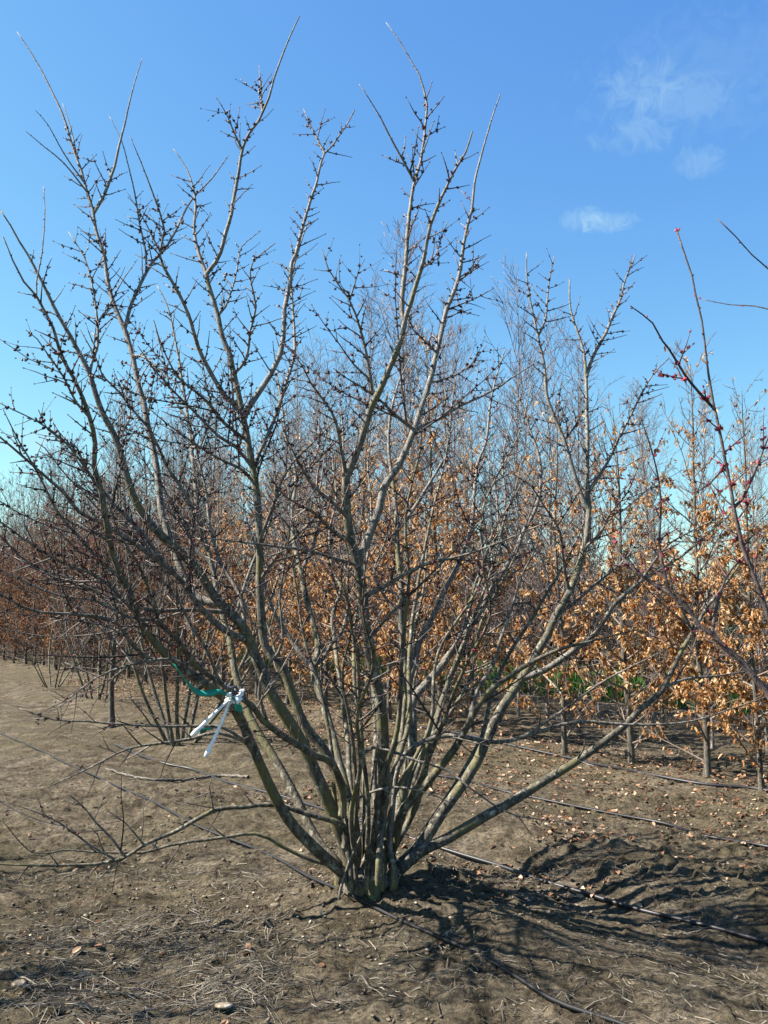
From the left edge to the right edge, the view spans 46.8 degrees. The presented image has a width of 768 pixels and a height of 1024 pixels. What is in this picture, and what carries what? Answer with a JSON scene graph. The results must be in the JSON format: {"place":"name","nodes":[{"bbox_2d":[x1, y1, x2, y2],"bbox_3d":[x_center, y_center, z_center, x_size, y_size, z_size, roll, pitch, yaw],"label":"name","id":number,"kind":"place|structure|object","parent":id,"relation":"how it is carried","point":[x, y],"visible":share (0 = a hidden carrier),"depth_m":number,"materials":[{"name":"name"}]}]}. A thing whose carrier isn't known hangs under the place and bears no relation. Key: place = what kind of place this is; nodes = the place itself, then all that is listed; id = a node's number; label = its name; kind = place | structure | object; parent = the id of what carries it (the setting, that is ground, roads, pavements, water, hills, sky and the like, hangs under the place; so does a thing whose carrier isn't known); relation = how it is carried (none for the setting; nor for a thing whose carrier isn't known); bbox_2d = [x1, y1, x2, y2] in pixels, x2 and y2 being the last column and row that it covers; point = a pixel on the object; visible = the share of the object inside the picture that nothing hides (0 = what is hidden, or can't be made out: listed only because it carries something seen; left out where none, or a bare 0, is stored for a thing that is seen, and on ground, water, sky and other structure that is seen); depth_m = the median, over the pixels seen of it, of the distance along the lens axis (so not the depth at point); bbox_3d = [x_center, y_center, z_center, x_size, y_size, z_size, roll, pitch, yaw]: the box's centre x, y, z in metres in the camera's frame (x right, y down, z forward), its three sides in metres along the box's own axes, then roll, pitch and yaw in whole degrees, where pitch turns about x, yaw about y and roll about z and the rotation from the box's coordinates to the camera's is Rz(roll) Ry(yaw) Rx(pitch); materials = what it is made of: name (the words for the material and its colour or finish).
{"place":"outdoors","nodes":[
{"label":"outdoors","id":0,"kind":"place"},
{"bbox_2d":[0,639,767,1023],"bbox_3d":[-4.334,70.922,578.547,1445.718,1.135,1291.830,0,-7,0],"label":"ground","id":1,"kind":"structure","parent":0,"point":[74,749],"depth_m":5.70,"materials":[{"name":"soil"}]},
{"bbox_2d":[0,495,18,653],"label":"oak tree","id":2,"kind":"object","parent":1,"relation":"on","point":[3,516],"visible":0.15,"depth_m":35.67,"materials":[{"name":"brown plant"}]},
{"bbox_2d":[0,463,32,651],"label":"oak tree","id":3,"kind":"object","parent":1,"relation":"on","point":[3,553],"visible":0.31,"depth_m":35.07,"materials":[{"name":"brown plant"}]},
{"bbox_2d":[0,473,36,659],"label":"oak tree","id":4,"kind":"object","parent":1,"relation":"on","point":[7,601],"visible":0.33,"depth_m":33.87,"materials":[{"name":"brown plant"}]},
{"bbox_2d":[11,979,27,986],"bbox_3d":[-1.645,2.126,3.994,0.075,0.037,0.060,0,-7,0],"label":"stone","id":5,"kind":"object","parent":1,"relation":"on","point":[20,982],"visible":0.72,"depth_m":3.98,"materials":[{"name":"stone"}]},
{"bbox_2d":[0,483,43,659],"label":"oak tree","id":6,"kind":"object","parent":1,"relation":"on","point":[5,587],"visible":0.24,"depth_m":32.96,"materials":[{"name":"brown plant"}]},
{"bbox_2d":[0,469,47,663],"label":"oak tree","id":7,"kind":"object","parent":1,"relation":"on","point":[8,577],"visible":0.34,"depth_m":31.87,"materials":[{"name":"brown plant"}]},
{"bbox_2d":[0,453,62,663],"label":"oak tree","id":8,"kind":"object","parent":1,"relation":"on","point":[17,618],"visible":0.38,"depth_m":30.96,"materials":[{"name":"brown plant"}]},
{"bbox_2d":[0,471,69,664],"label":"oak tree","id":9,"kind":"object","parent":1,"relation":"on","point":[18,616],"visible":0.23,"depth_m":30.19,"materials":[{"name":"brown plant"}]},
{"bbox_2d":[7,451,79,665],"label":"oak tree","id":10,"kind":"object","parent":1,"relation":"on","point":[23,620],"visible":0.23,"depth_m":29.62,"materials":[{"name":"brown plant"}]},
{"bbox_2d":[6,434,95,669],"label":"oak tree","id":11,"kind":"object","parent":1,"relation":"on","point":[42,606],"visible":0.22,"depth_m":27.89,"materials":[{"name":"brown plant"}]},
{"bbox_2d":[10,439,91,666],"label":"oak tree","id":12,"kind":"object","parent":1,"relation":"on","point":[50,538],"visible":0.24,"depth_m":28.72,"materials":[{"name":"brown plant"}]},
{"bbox_2d":[0,582,112,687],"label":"bare shrub","id":13,"kind":"object","parent":1,"relation":"on","point":[49,653],"visible":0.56,"depth_m":20.34,"materials":[{"name":"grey plant"}]},
{"bbox_2d":[43,511,88,670],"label":"oak tree","id":14,"kind":"object","parent":1,"relation":"on","point":[62,602],"visible":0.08,"depth_m":27.32,"materials":[{"name":"brown plant"}]},
{"bbox_2d":[31,437,110,671],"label":"oak tree","id":15,"kind":"object","parent":1,"relation":"on","point":[69,518],"visible":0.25,"depth_m":26.49,"materials":[{"name":"brown plant"}]},
{"bbox_2d":[42,450,105,669],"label":"oak tree","id":16,"kind":"object","parent":1,"relation":"on","point":[74,600],"visible":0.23,"depth_m":26.21,"materials":[{"name":"brown plant"}]},
{"bbox_2d":[37,421,136,672],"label":"oak tree","id":17,"kind":"object","parent":1,"relation":"on","point":[92,659],"visible":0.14,"depth_m":25.38,"materials":[{"name":"brown plant"}]},
{"bbox_2d":[45,383,157,674],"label":"oak tree","id":18,"kind":"object","parent":1,"relation":"on","point":[88,564],"visible":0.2,"depth_m":24.64,"materials":[{"name":"brown plant"}]},
{"bbox_2d":[57,415,150,678],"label":"oak tree","id":19,"kind":"object","parent":1,"relation":"on","point":[97,540],"visible":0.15,"depth_m":23.98,"materials":[{"name":"brown plant"}]},
{"bbox_2d":[28,540,187,699],"bbox_3d":[-5.747,2.189,17.581,2.625,3.198,3.940,6,-9,-43],"label":"bare shrub","id":20,"kind":"object","parent":1,"relation":"on","point":[80,647],"visible":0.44,"depth_m":17.26,"materials":[{"name":"brown plant"}]},
{"bbox_2d":[60,490,164,728],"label":"sapling","id":21,"kind":"object","parent":1,"relation":"on","point":[111,691],"visible":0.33,"depth_m":13.68,"materials":[{"name":"brown plant"}]},
{"bbox_2d":[71,389,180,678],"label":"oak tree","id":22,"kind":"object","parent":1,"relation":"on","point":[133,567],"visible":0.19,"depth_m":23.08,"materials":[{"name":"brown plant"}]},
{"bbox_2d":[97,391,181,681],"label":"oak tree","id":23,"kind":"object","parent":1,"relation":"on","point":[154,581],"visible":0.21,"depth_m":21.80,"materials":[{"name":"brown plant"}]},
{"bbox_2d":[139,451,178,623],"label":"bare tree","id":24,"kind":"object","parent":1,"relation":"on","point":[167,505],"visible":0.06,"depth_m":28.69,"materials":[{"name":"brown plant"}]},
{"bbox_2d":[132,422,187,667],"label":"bare tree","id":25,"kind":"object","parent":1,"relation":"on","point":[166,485],"visible":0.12,"depth_m":29.40,"materials":[{"name":"brown plant"}]},
{"bbox_2d":[116,395,224,681],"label":"oak tree","id":26,"kind":"object","parent":1,"relation":"on","point":[171,584],"visible":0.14,"depth_m":21.38,"materials":[{"name":"brown plant"}]},
{"bbox_2d":[138,419,204,673],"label":"bare tree","id":27,"kind":"object","parent":1,"relation":"on","point":[187,463],"visible":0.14,"depth_m":26.77,"materials":[{"name":"brown plant"}]},
{"bbox_2d":[137,411,207,668],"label":"bare tree","id":28,"kind":"object","parent":1,"relation":"on","point":[167,484],"visible":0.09,"depth_m":27.91,"materials":[{"name":"brown plant"}]},
{"bbox_2d":[105,768,248,781],"bbox_3d":[-2.067,2.645,8.854,1.444,0.153,0.678,1,-7,-12],"label":"fallen branch","id":29,"kind":"object","parent":1,"relation":"on","point":[204,777],"visible":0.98,"depth_m":8.90,"materials":[{"name":"wood"}]},
{"bbox_2d":[51,423,316,746],"bbox_3d":[-2.590,1.061,11.376,3.261,4.066,3.388,0,-7,0],"label":"bare shrub","id":30,"kind":"object","parent":1,"relation":"on","point":[169,731],"visible":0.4,"depth_m":11.55,"materials":[{"name":"brown plant"}]},
{"bbox_2d":[127,354,254,687],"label":"oak tree","id":31,"kind":"object","parent":1,"relation":"on","point":[182,533],"visible":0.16,"depth_m":19.88,"materials":[{"name":"brown plant"}]},
{"bbox_2d":[138,388,246,684],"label":"oak tree","id":32,"kind":"object","parent":1,"relation":"on","point":[174,632],"visible":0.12,"depth_m":20.70,"materials":[{"name":"brown plant"}]},
{"bbox_2d":[175,476,255,689],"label":"oak tree","id":33,"kind":"object","parent":1,"relation":"on","point":[222,636],"visible":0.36,"depth_m":18.14,"materials":[{"name":"brown plant"}]},
{"bbox_2d":[186,396,251,638],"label":"bare tree","id":34,"kind":"object","parent":1,"relation":"on","point":[215,472],"visible":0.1,"depth_m":24.69,"materials":[{"name":"brown plant"}]},
{"bbox_2d":[189,893,255,932],"bbox_3d":[-0.976,2.214,4.896,0.168,0.052,0.868,5,-8,-34],"label":"fallen branch","id":35,"kind":"object","parent":1,"relation":"on","point":[191,897],"visible":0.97,"depth_m":4.85,"materials":[{"name":"wood"}]},
{"bbox_2d":[215,1001,232,1008],"bbox_3d":[-0.672,2.071,3.725,0.081,0.022,0.058,0,-7,0],"label":"stone","id":36,"kind":"object","parent":1,"relation":"on","point":[223,1005],"visible":1,"depth_m":3.71,"materials":[{"name":"stone"}]},
{"bbox_2d":[179,449,272,684],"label":"oak tree","id":37,"kind":"object","parent":1,"relation":"on","point":[233,543],"visible":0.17,"depth_m":18.80,"materials":[{"name":"brown plant"}]},
{"bbox_2d":[206,430,265,658],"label":"bare tree","id":38,"kind":"object","parent":1,"relation":"on","point":[242,550],"visible":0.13,"depth_m":22.93,"materials":[{"name":"brown plant"}]},
{"bbox_2d":[212,437,265,676],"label":"bare tree","id":39,"kind":"object","parent":1,"relation":"on","point":[233,514],"visible":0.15,"depth_m":24.12,"materials":[{"name":"brown plant"}]},
{"bbox_2d":[201,421,308,696],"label":"oak tree","id":40,"kind":"object","parent":1,"relation":"on","point":[253,601],"visible":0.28,"depth_m":17.33,"materials":[{"name":"brown plant"}]},
{"bbox_2d":[226,364,315,663],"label":"bare tree","id":41,"kind":"object","parent":1,"relation":"on","point":[271,474],"visible":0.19,"depth_m":22.33,"materials":[{"name":"brown plant"}]},
{"bbox_2d":[235,421,330,703],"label":"oak tree","id":42,"kind":"object","parent":1,"relation":"on","point":[287,642],"visible":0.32,"depth_m":16.03,"materials":[{"name":"brown plant"}]},
{"bbox_2d":[245,341,320,685],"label":"bare tree","id":43,"kind":"object","parent":1,"relation":"on","point":[301,434],"visible":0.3,"depth_m":21.82,"materials":[{"name":"brown plant"}]},
{"bbox_2d":[252,414,316,660],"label":"bare tree","id":44,"kind":"object","parent":1,"relation":"on","point":[279,492],"visible":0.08,"depth_m":26.80,"materials":[{"name":"brown plant"}]},
{"bbox_2d":[267,406,324,687],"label":"bare tree","id":45,"kind":"object","parent":1,"relation":"on","point":[299,459],"visible":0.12,"depth_m":21.02,"materials":[{"name":"brown plant"}]},
{"bbox_2d":[271,398,333,603],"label":"bare tree","id":46,"kind":"object","parent":1,"relation":"on","point":[299,448],"visible":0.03,"depth_m":25.38,"materials":[{"name":"brown plant"}]},
{"bbox_2d":[265,325,356,686],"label":"bare tree","id":47,"kind":"object","parent":1,"relation":"on","point":[319,420],"visible":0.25,"depth_m":19.88,"materials":[{"name":"brown plant"}]},
{"bbox_2d":[0,733,627,1023],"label":"drip hose","id":48,"kind":"object","parent":1,"relation":"on","point":[518,978],"visible":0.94,"depth_m":4.57,"materials":[{"name":"black plastic"}]},
{"bbox_2d":[283,374,354,628],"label":"bare tree","id":49,"kind":"object","parent":1,"relation":"on","point":[317,397],"visible":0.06,"depth_m":24.16,"materials":[{"name":"brown plant"}]},
{"bbox_2d":[266,422,384,704],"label":"oak tree","id":50,"kind":"object","parent":1,"relation":"on","point":[325,680],"visible":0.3,"depth_m":15.25,"materials":[{"name":"brown plant"}]},
{"bbox_2d":[276,334,392,693],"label":"bare tree","id":51,"kind":"object","parent":1,"relation":"on","point":[346,399],"visible":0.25,"depth_m":19.84,"materials":[{"name":"brown plant"}]},
{"bbox_2d":[300,489,379,687],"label":"oak tree","id":52,"kind":"object","parent":1,"relation":"on","point":[334,677],"visible":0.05,"depth_m":21.11,"materials":[{"name":"brown plant"}]},
{"bbox_2d":[280,264,440,697],"bbox_3d":[-0.531,-0.653,19.085,3.783,9.356,3.117,1,-7,-11],"label":"bare tree","id":53,"kind":"object","parent":1,"relation":"on","point":[376,342],"visible":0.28,"depth_m":18.92,"materials":[{"name":"brown plant"}]},
{"bbox_2d":[292,378,446,712],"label":"oak tree","id":54,"kind":"object","parent":1,"relation":"on","point":[329,596],"visible":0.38,"depth_m":14.43,"materials":[{"name":"brown plant"}]},
{"bbox_2d":[351,389,391,625],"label":"bare tree","id":55,"kind":"object","parent":1,"relation":"on","point":[367,458],"visible":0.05,"depth_m":27.44,"materials":[{"name":"brown plant"}]},
{"bbox_2d":[360,520,401,688],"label":"oak tree","id":56,"kind":"object","parent":1,"relation":"on","point":[380,636],"visible":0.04,"depth_m":19.45,"materials":[{"name":"brown plant"}]},
{"bbox_2d":[0,16,767,899],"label":"bare shrub","id":57,"kind":"object","parent":1,"relation":"on","point":[372,868],"visible":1,"depth_m":5.07,"materials":[{"name":"grey plant"}]},
{"bbox_2d":[190,682,244,757],"bbox_3d":[-0.837,1.047,4.503,0.262,0.371,0.174,0,-7,0],"label":"tie cord","id":58,"kind":"object","parent":57,"relation":"attached to","point":[228,701],"visible":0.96,"depth_m":4.45,"materials":[{"name":"plastic"}]},
{"bbox_2d":[171,663,242,712],"bbox_3d":[-0.893,0.873,4.455,0.370,0.268,0.044,0,-7,-3],"label":"plastic tape","id":59,"kind":"object","parent":58,"relation":"attached to","point":[214,692],"visible":0.98,"depth_m":4.44,"materials":[{"name":"plastic"}]},
{"bbox_2d":[0,750,767,1023],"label":"twig litter","id":60,"kind":"object","parent":1,"relation":"on","point":[238,985],"visible":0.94,"depth_m":4.16,"materials":[{"name":"brown wood"}]},
{"bbox_2d":[0,787,767,1023],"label":"soil crumbs","id":61,"kind":"object","parent":1,"relation":"on","point":[268,1019],"visible":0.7,"depth_m":4.97,"materials":[{"name":"brown soil"}]},
{"bbox_2d":[3,674,767,1023],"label":"leaf litter","id":62,"kind":"object","parent":1,"relation":"on","point":[439,790],"visible":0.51,"depth_m":8.36,"materials":[{"name":"brown plant"}]},
{"bbox_2d":[320,374,452,719],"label":"oak tree","id":63,"kind":"object","parent":1,"relation":"on","point":[382,655],"visible":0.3,"depth_m":13.63,"materials":[{"name":"brown plant"}]},
{"bbox_2d":[365,419,413,635],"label":"bare tree","id":64,"kind":"object","parent":1,"relation":"on","point":[377,496],"visible":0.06,"depth_m":21.75,"materials":[{"name":"brown plant"}]},
{"bbox_2d":[323,293,460,701],"bbox_3d":[0.222,-0.362,18.087,3.092,8.530,2.732,-2,-7,16],"label":"bare tree","id":65,"kind":"object","parent":1,"relation":"on","point":[396,699],"visible":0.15,"depth_m":18.17,"materials":[{"name":"brown plant"}]},
{"bbox_2d":[352,217,491,705],"bbox_3d":[0.638,-1.201,17.279,2.752,9.999,2.681,5,-8,-34],"label":"bare tree","id":66,"kind":"object","parent":1,"relation":"on","point":[405,393],"visible":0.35,"depth_m":17.43,"materials":[{"name":"brown plant"}]},
{"bbox_2d":[353,322,496,725],"bbox_3d":[0.760,0.123,12.717,1.761,6.025,2.326,-3,-7,20],"label":"oak tree","id":67,"kind":"object","parent":1,"relation":"on","point":[415,522],"visible":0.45,"depth_m":12.59,"materials":[{"name":"brown plant"}]},
{"bbox_2d":[114,744,767,944],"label":"drip hose","id":68,"kind":"object","parent":1,"relation":"on","point":[686,920],"visible":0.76,"depth_m":5.43,"materials":[{"name":"black plastic"}]},
{"bbox_2d":[407,518,485,690],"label":"oak tree","id":69,"kind":"object","parent":1,"relation":"on","point":[436,650],"visible":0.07,"depth_m":17.88,"materials":[{"name":"brown plant"}]},
{"bbox_2d":[369,292,533,653],"bbox_3d":[0.908,-0.406,16.268,2.690,8.074,3.265,3,-8,-25],"label":"bare tree","id":70,"kind":"object","parent":1,"relation":"on","point":[445,427],"visible":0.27,"depth_m":16.59,"materials":[{"name":"brown plant"}]},
{"bbox_2d":[404,314,510,688],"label":"bare tree","id":71,"kind":"object","parent":1,"relation":"on","point":[454,429],"visible":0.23,"depth_m":20.67,"materials":[{"name":"brown plant"}]},
{"bbox_2d":[413,350,515,714],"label":"bare tree","id":72,"kind":"object","parent":1,"relation":"on","point":[464,482],"visible":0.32,"depth_m":15.61,"materials":[{"name":"brown plant"}]},
{"bbox_2d":[414,407,530,731],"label":"oak tree","id":73,"kind":"object","parent":1,"relation":"on","point":[490,652],"visible":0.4,"depth_m":11.97,"materials":[{"name":"brown plant"}]},
{"bbox_2d":[440,357,534,694],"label":"bare tree","id":74,"kind":"object","parent":1,"relation":"on","point":[489,447],"visible":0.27,"depth_m":19.19,"materials":[{"name":"brown plant"}]},
{"bbox_2d":[457,346,572,716],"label":"bare tree","id":75,"kind":"object","parent":1,"relation":"on","point":[522,581],"visible":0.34,"depth_m":14.90,"materials":[{"name":"brown plant"}]},
{"bbox_2d":[460,256,581,702],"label":"bare tree","id":76,"kind":"object","parent":1,"relation":"on","point":[518,379],"visible":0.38,"depth_m":17.77,"materials":[{"name":"brown plant"}]},
{"bbox_2d":[488,448,576,710],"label":"oak tree","id":77,"kind":"object","parent":1,"relation":"on","point":[529,681],"visible":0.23,"depth_m":15.53,"materials":[{"name":"brown plant"}]},
{"bbox_2d":[466,303,601,718],"bbox_3d":[2.348,-0.069,13.940,2.263,6.792,2.747,-2,-7,15],"label":"bare tree","id":78,"kind":"object","parent":1,"relation":"on","point":[548,429],"visible":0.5,"depth_m":13.94,"materials":[{"name":"brown plant"}]},
{"bbox_2d":[518,544,618,666],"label":"dry leaves","id":79,"kind":"object","parent":1,"relation":"on","point":[558,655],"visible":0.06,"depth_m":26.23,"materials":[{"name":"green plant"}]},
{"bbox_2d":[471,381,667,753],"bbox_3d":[2.101,0.631,10.703,2.133,4.570,1.817,4,-8,-28],"label":"oak tree","id":80,"kind":"object","parent":1,"relation":"on","point":[568,670],"visible":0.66,"depth_m":10.57,"materials":[{"name":"brown plant"}]},
{"bbox_2d":[388,719,767,791],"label":"drip hose","id":81,"kind":"object","parent":1,"relation":"on","point":[657,775],"visible":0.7,"depth_m":8.98,"materials":[{"name":"black plastic"}]},
{"bbox_2d":[535,385,656,727],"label":"bare tree","id":82,"kind":"object","parent":1,"relation":"on","point":[577,556],"visible":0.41,"depth_m":13.34,"materials":[{"name":"brown plant"}]},
{"bbox_2d":[428,773,767,847],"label":"drip hose","id":83,"kind":"object","parent":1,"relation":"on","point":[640,818],"visible":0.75,"depth_m":7.36,"materials":[{"name":"black plastic"}]},
{"bbox_2d":[542,316,676,707],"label":"bare tree","id":84,"kind":"object","parent":1,"relation":"on","point":[574,409],"visible":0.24,"depth_m":16.54,"materials":[{"name":"brown plant"}]},
{"bbox_2d":[548,379,704,763],"bbox_3d":[2.733,0.659,9.979,1.495,4.368,1.931,-6,-9,40],"label":"oak tree","id":85,"kind":"object","parent":1,"relation":"on","point":[623,658],"visible":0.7,"depth_m":9.82,"materials":[{"name":"orange plant"}]},
{"bbox_2d":[577,545,701,669],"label":"dry leaves","id":86,"kind":"object","parent":1,"relation":"on","point":[616,610],"visible":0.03,"depth_m":25.44,"materials":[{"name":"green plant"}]},
{"bbox_2d":[592,377,693,732],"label":"bare tree","id":87,"kind":"object","parent":1,"relation":"on","point":[647,598],"visible":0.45,"depth_m":12.29,"materials":[{"name":"brown plant"}]},
{"bbox_2d":[592,548,694,669],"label":"dry leaves","id":88,"kind":"object","parent":1,"relation":"on","point":[642,611],"visible":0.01,"depth_m":24.01,"materials":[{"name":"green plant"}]},
{"bbox_2d":[611,477,703,729],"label":"oak tree","id":89,"kind":"object","parent":1,"relation":"on","point":[669,701],"visible":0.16,"depth_m":13.17,"materials":[{"name":"brown plant"}]},
{"bbox_2d":[596,393,724,716],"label":"bare tree","id":90,"kind":"object","parent":1,"relation":"on","point":[646,682],"visible":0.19,"depth_m":15.15,"materials":[{"name":"brown plant"}]},
{"bbox_2d":[605,219,767,699],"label":"red budded shrub","id":91,"kind":"object","parent":1,"relation":"on","point":[755,678],"visible":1,"depth_m":4.40,"materials":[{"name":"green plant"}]},
{"bbox_2d":[613,333,767,776],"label":"oak tree","id":92,"kind":"object","parent":1,"relation":"on","point":[705,517],"visible":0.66,"depth_m":8.91,"materials":[{"name":"orange plant"}]},
{"bbox_2d":[644,558,740,673],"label":"dry leaves","id":93,"kind":"object","parent":1,"relation":"on","point":[689,644],"visible":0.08,"depth_m":22.00,"materials":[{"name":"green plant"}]},
{"bbox_2d":[648,389,765,747],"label":"bare tree","id":94,"kind":"object","parent":1,"relation":"on","point":[705,617],"visible":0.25,"depth_m":11.60,"materials":[{"name":"brown plant"}]},
{"bbox_2d":[669,370,767,789],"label":"oak tree","id":95,"kind":"object","parent":1,"relation":"on","point":[754,727],"visible":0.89,"depth_m":8.14,"materials":[{"name":"orange plant"}]},
{"bbox_2d":[673,515,767,678],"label":"dry leaves","id":96,"kind":"object","parent":1,"relation":"on","point":[735,625],"visible":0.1,"depth_m":20.08,"materials":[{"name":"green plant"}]},
{"bbox_2d":[708,408,767,753],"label":"tree","id":97,"kind":"object","parent":1,"relation":"on","point":[753,559],"visible":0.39,"depth_m":10.76,"materials":[{"name":"brown plant"}]},
{"bbox_2d":[726,447,767,722],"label":"tree","id":98,"kind":"object","parent":1,"relation":"on","point":[764,553],"visible":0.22,"depth_m":13.66,"materials":[{"name":"brown plant"}]},
{"bbox_2d":[0,0,767,616],"label":"sky","id":99,"kind":"structure","parent":0,"point":[616,126],"materials":[{"name":"blue"}]},
{"bbox_2d":[110,642,767,714],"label":"grass","id":100,"kind":"structure","parent":0,"point":[576,685],"depth_m":19.10,"materials":[{"name":"plant"}]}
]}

